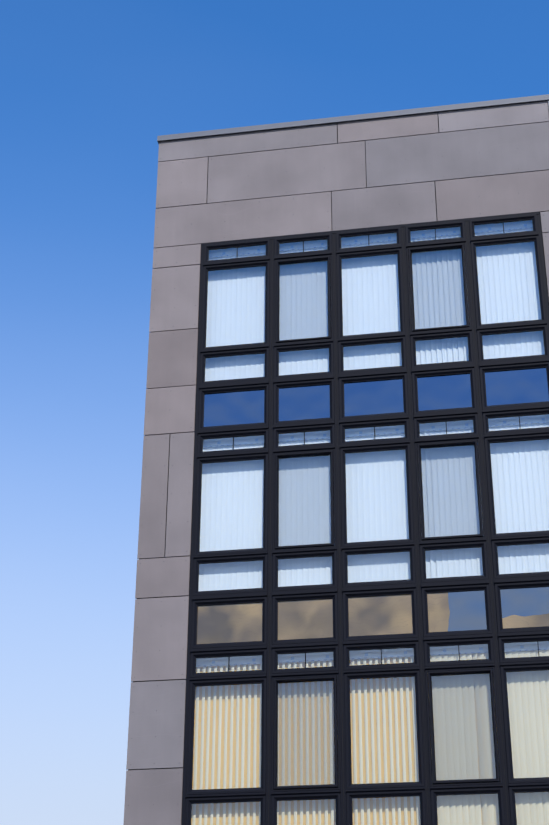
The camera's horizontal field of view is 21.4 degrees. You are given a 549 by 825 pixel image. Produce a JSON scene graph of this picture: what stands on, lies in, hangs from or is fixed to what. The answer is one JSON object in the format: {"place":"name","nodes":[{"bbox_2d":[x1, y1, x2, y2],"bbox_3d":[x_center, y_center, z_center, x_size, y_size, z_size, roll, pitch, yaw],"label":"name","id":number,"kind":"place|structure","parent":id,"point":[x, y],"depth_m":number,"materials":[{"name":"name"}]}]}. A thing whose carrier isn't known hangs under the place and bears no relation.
{"place":"outdoors","nodes":[
{"label":"outdoors","id":0,"kind":"place"},
{"bbox_2d":[0,0,548,824],"label":"sky","id":1,"kind":"structure","parent":0,"point":[88,88],"materials":[{"name":"blue"}]},
{"bbox_2d":[123,94,548,824],"bbox_3d":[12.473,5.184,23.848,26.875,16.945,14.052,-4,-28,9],"label":"building","id":2,"kind":"structure","parent":0,"point":[341,604],"depth_m":20.37,"materials":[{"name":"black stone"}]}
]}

